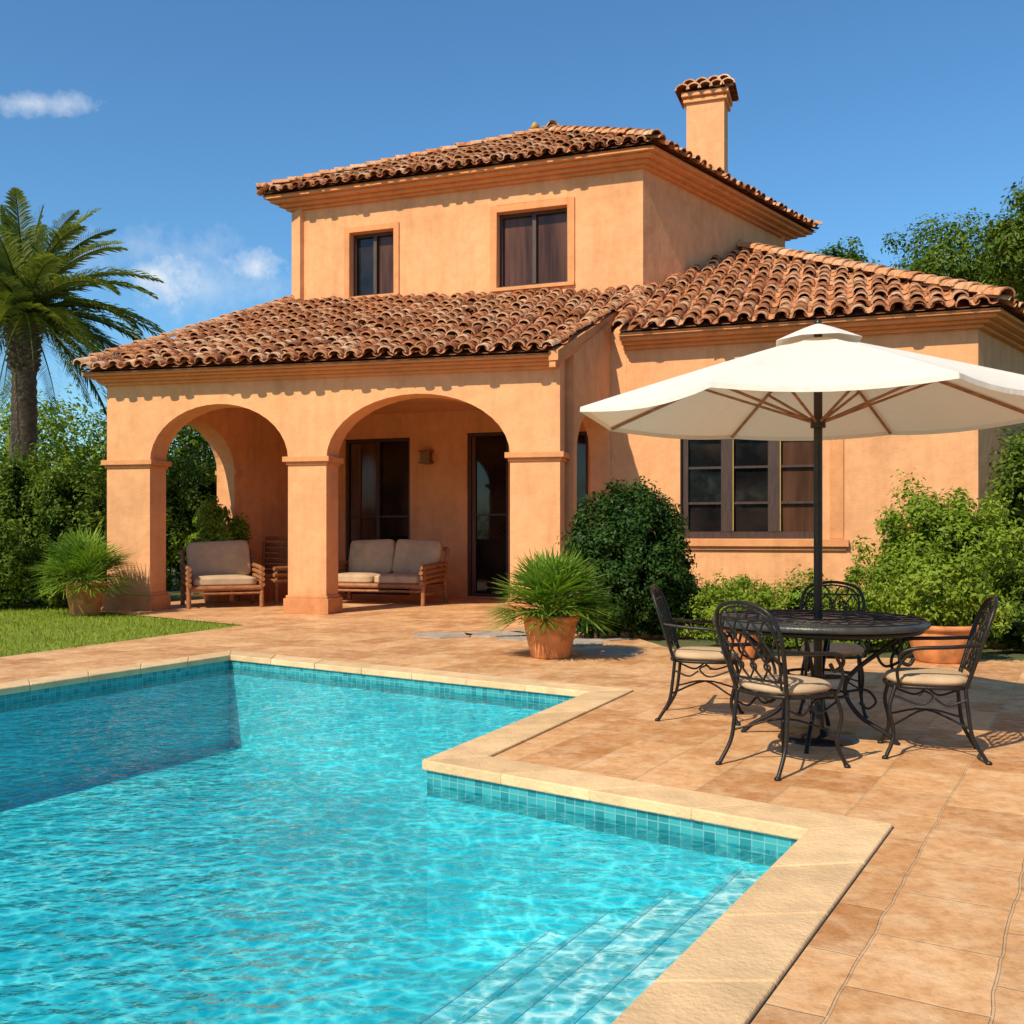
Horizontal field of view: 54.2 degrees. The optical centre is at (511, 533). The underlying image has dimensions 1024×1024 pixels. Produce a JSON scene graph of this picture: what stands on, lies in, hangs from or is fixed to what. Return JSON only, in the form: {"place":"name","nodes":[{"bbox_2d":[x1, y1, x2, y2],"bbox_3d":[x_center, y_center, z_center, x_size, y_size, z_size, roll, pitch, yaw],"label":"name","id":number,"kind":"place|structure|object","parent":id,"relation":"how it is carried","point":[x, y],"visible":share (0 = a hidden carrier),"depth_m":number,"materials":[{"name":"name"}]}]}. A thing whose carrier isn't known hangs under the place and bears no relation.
{"place":"outdoors","nodes":[
{"label":"outdoors","id":0,"kind":"place"},
{"bbox_2d":[0,603,239,656],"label":"lawn","id":1,"kind":"structure","parent":0,"point":[62,641],"depth_m":14.11,"materials":[{"name":"green plant"}]},
{"bbox_2d":[0,507,75,608],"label":"leafy shrub","id":2,"kind":"object","parent":1,"relation":"on","point":[16,562],"visible":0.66,"depth_m":17.95,"materials":[{"name":"green plant"}]},
{"bbox_2d":[24,524,148,615],"bbox_3d":[-7.139,0.592,16.754,2.072,1.516,2.064,0,0,0],"label":"potted fan palm","id":3,"kind":"object","parent":1,"relation":"on","point":[83,590],"visible":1,"depth_m":16.53,"materials":[{"name":"plant"}]},
{"bbox_2d":[0,595,1023,1023],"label":"patio paving","id":4,"kind":"structure","parent":0,"point":[922,923],"depth_m":5.96,"materials":[{"name":"ceramic"}]},
{"bbox_2d":[185,495,251,602],"bbox_3d":[-5.788,0.291,19.717,1.322,2.117,1.026,0,0,0],"label":"potted shrub","id":5,"kind":"object","parent":4,"relation":"on","point":[209,519],"visible":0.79,"depth_m":19.50,"materials":[{"name":"green plant"}]},
{"bbox_2d":[180,540,264,608],"bbox_3d":[-5.447,0.737,18.761,1.382,1.242,1.292,0,0,-24],"label":"porch armchair","id":6,"kind":"object","parent":4,"relation":"on","point":[230,565],"visible":1,"depth_m":18.87,"materials":[{"name":"beige fabric"}]},
{"bbox_2d":[237,536,287,603],"bbox_3d":[-4.815,0.701,19.992,1.360,1.301,0.790,0,0,40],"label":"slatted bench","id":7,"kind":"object","parent":4,"relation":"on","point":[279,570],"visible":0.4,"depth_m":20.31,"materials":[{"name":"brown wood"}]},
{"bbox_2d":[338,539,449,605],"bbox_3d":[-2.477,0.730,19.564,2.223,1.257,1.313,0,0,20],"label":"porch sofa","id":8,"kind":"object","parent":4,"relation":"on","point":[398,564],"visible":0.88,"depth_m":19.62,"materials":[{"name":"beige fabric"}]},
{"bbox_2d":[0,650,892,1023],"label":"swimming pool","id":9,"kind":"structure","parent":4,"relation":"in","point":[736,960],"depth_m":5.70,"materials":[{"name":"liquid"}]},
{"bbox_2d":[0,668,780,1023],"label":"pool water","id":10,"kind":"structure","parent":9,"relation":"in","point":[46,728],"depth_m":5.13,"materials":[{"name":"blue liquid"}]},
{"bbox_2d":[479,544,622,659],"bbox_3d":[0.420,0.729,10.972,1.601,1.243,1.644,0,0,-26],"label":"potted fan palm","id":11,"kind":"object","parent":4,"relation":"on","point":[551,582],"visible":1,"depth_m":10.73,"materials":[{"name":"plant"}]},
{"bbox_2d":[557,475,701,638],"bbox_3d":[1.516,0.302,13.236,1.963,2.142,1.740,0,0,0],"label":"round shrub","id":12,"kind":"object","parent":4,"relation":"on","point":[636,546],"visible":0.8,"depth_m":12.77,"materials":[{"name":"green plant"}]},
{"bbox_2d":[650,584,743,725],"bbox_3d":[1.359,0.865,7.368,0.665,0.983,0.595,0,0,16],"label":"wrought iron chair","id":13,"kind":"object","parent":4,"relation":"on","point":[701,655],"visible":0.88,"depth_m":7.21,"materials":[{"name":"black metal"}]},
{"bbox_2d":[701,569,780,659],"bbox_3d":[2.492,0.866,10.911,0.779,0.968,0.784,0,0,-32],"label":"potted shrub","id":14,"kind":"object","parent":4,"relation":"on","point":[762,597],"visible":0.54,"depth_m":10.85,"materials":[{"name":"green plant"}]},
{"bbox_2d":[715,600,850,780],"bbox_3d":[1.547,0.865,5.805,0.665,0.983,0.595,0,0,-33],"label":"wrought iron chair","id":15,"kind":"object","parent":4,"relation":"on","point":[784,686],"visible":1,"depth_m":5.69,"materials":[{"name":"black metal"}]},
{"bbox_2d":[580,319,1023,746],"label":"patio umbrella","id":16,"kind":"object","parent":4,"relation":"on","point":[817,382],"visible":0.96,"depth_m":6.58,"materials":[{"name":"beige fabric"}]},
{"bbox_2d":[712,609,930,753],"bbox_3d":[2.020,0.954,6.600,1.380,0.814,1.380,0,0,0],"label":"patio table","id":17,"kind":"object","parent":4,"relation":"on","point":[805,625],"visible":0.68,"depth_m":6.38,"materials":[{"name":"metal"}]},
{"bbox_2d":[794,581,870,717],"bbox_3d":[2.470,0.865,7.711,0.595,0.983,0.665,0,0,18],"label":"wrought iron chair","id":18,"kind":"object","parent":4,"relation":"on","point":[848,650],"visible":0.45,"depth_m":7.73,"materials":[{"name":"black metal"}]},
{"bbox_2d":[877,596,997,764],"bbox_3d":[2.611,0.865,6.141,0.665,0.983,0.595,0,0,17],"label":"wrought iron chair","id":19,"kind":"object","parent":4,"relation":"on","point":[929,679],"visible":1,"depth_m":6.01,"materials":[{"name":"black metal"}]},
{"bbox_2d":[870,543,1017,663],"bbox_3d":[4.549,0.722,10.610,1.341,1.256,1.187,0,0,0],"label":"potted shrub","id":20,"kind":"object","parent":4,"relation":"on","point":[954,600],"visible":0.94,"depth_m":10.35,"materials":[{"name":"green plant"}]},
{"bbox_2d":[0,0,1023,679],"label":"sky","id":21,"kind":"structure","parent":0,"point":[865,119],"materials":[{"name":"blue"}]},
{"bbox_2d":[4,568,1023,828],"bbox_3d":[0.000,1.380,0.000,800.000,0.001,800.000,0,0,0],"label":"ground","id":22,"kind":"structure","parent":0,"point":[996,652],"depth_m":12.49,"materials":[{"name":"soil"}]},
{"bbox_2d":[0,373,106,488],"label":"broadleaf tree","id":23,"kind":"object","parent":22,"relation":"on","point":[60,447],"visible":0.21,"depth_m":28.48,"materials":[{"name":"green plant"}]},
{"bbox_2d":[0,442,106,602],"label":"garden hedge","id":24,"kind":"object","parent":22,"relation":"on","point":[40,506],"visible":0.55,"depth_m":19.30,"materials":[{"name":"green plant"}]},
{"bbox_2d":[0,187,169,581],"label":"palm tree","id":25,"kind":"object","parent":22,"relation":"on","point":[34,281],"visible":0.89,"depth_m":21.73,"materials":[{"name":"green plant"}]},
{"bbox_2d":[0,445,216,589],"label":"garden hedge","id":26,"kind":"object","parent":22,"relation":"on","point":[183,500],"visible":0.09,"depth_m":23.88,"materials":[{"name":"green plant"}]},
{"bbox_2d":[88,421,215,489],"bbox_3d":[-9.616,-1.867,29.996,5.536,6.459,5.166,0,0,-35],"label":"broadleaf tree","id":27,"kind":"object","parent":22,"relation":"on","point":[187,434],"visible":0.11,"depth_m":28.80,"materials":[{"name":"green plant"}]},
{"bbox_2d":[73,74,1023,617],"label":"stucco villa","id":28,"kind":"object","parent":22,"relation":"on","point":[445,344],"visible":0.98,"depth_m":17.79,"materials":[{"name":"orange paint"}]},
{"bbox_2d":[346,208,813,596],"bbox_3d":[0.740,-2.710,19.516,8.876,8.080,5.843,0,0,0],"label":"window and door frames","id":29,"kind":"structure","parent":28,"relation":"in","point":[773,466],"depth_m":20.84,"materials":[{"name":"brown wood"}]},
{"bbox_2d":[351,213,813,592],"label":"window panes","id":30,"kind":"structure","parent":28,"relation":"in","point":[797,483],"depth_m":21.08,"materials":[{"name":"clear glass"}]},
{"bbox_2d":[668,563,892,651],"bbox_3d":[3.256,0.863,12.482,3.240,0.997,1.910,0,0,21],"label":"ground cover","id":31,"kind":"object","parent":22,"relation":"on","point":[792,597],"visible":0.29,"depth_m":12.54,"materials":[{"name":"green plant"}]},
{"bbox_2d":[814,235,881,264],"bbox_3d":[10.293,-4.000,31.992,3.466,10.714,3.290,0,0,-44],"label":"broadleaf tree","id":32,"kind":"object","parent":22,"relation":"on","point":[853,254],"visible":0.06,"depth_m":31.41,"materials":[{"name":"green plant"}]},
{"bbox_2d":[842,468,1023,649],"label":"leafy shrub","id":33,"kind":"object","parent":22,"relation":"on","point":[958,526],"visible":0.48,"depth_m":11.79,"materials":[{"name":"green plant"}]},
{"bbox_2d":[880,207,1016,296],"bbox_3d":[12.589,-3.888,28.002,4.374,10.490,4.829,0,0,41],"label":"broadleaf tree","id":34,"kind":"object","parent":22,"relation":"on","point":[930,261],"visible":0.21,"depth_m":27.06,"materials":[{"name":"green plant"}]},
{"bbox_2d":[967,560,1023,651],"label":"leafy shrub","id":35,"kind":"object","parent":22,"relation":"on","point":[1012,631],"visible":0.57,"depth_m":11.48,"materials":[{"name":"green plant"}]},
{"bbox_2d":[977,425,1023,577],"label":"leafy shrub","id":36,"kind":"object","parent":22,"relation":"on","point":[1012,491],"visible":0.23,"depth_m":13.22,"materials":[{"name":"green plant"}]},
{"bbox_2d":[979,176,1023,301],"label":"broadleaf tree","id":37,"kind":"object","parent":22,"relation":"on","point":[1009,239],"visible":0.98,"depth_m":22.43,"materials":[{"name":"green plant"}]},
{"bbox_2d":[981,208,1023,301],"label":"broadleaf tree","id":38,"kind":"object","parent":22,"relation":"on","point":[1020,289],"visible":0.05,"depth_m":24.27,"materials":[{"name":"green plant"}]},
{"bbox_2d":[412,629,642,654],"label":"flagstone path","id":39,"kind":"structure","parent":0,"point":[514,635],"depth_m":12.91,"materials":[{"name":"beige stone"}]}
]}

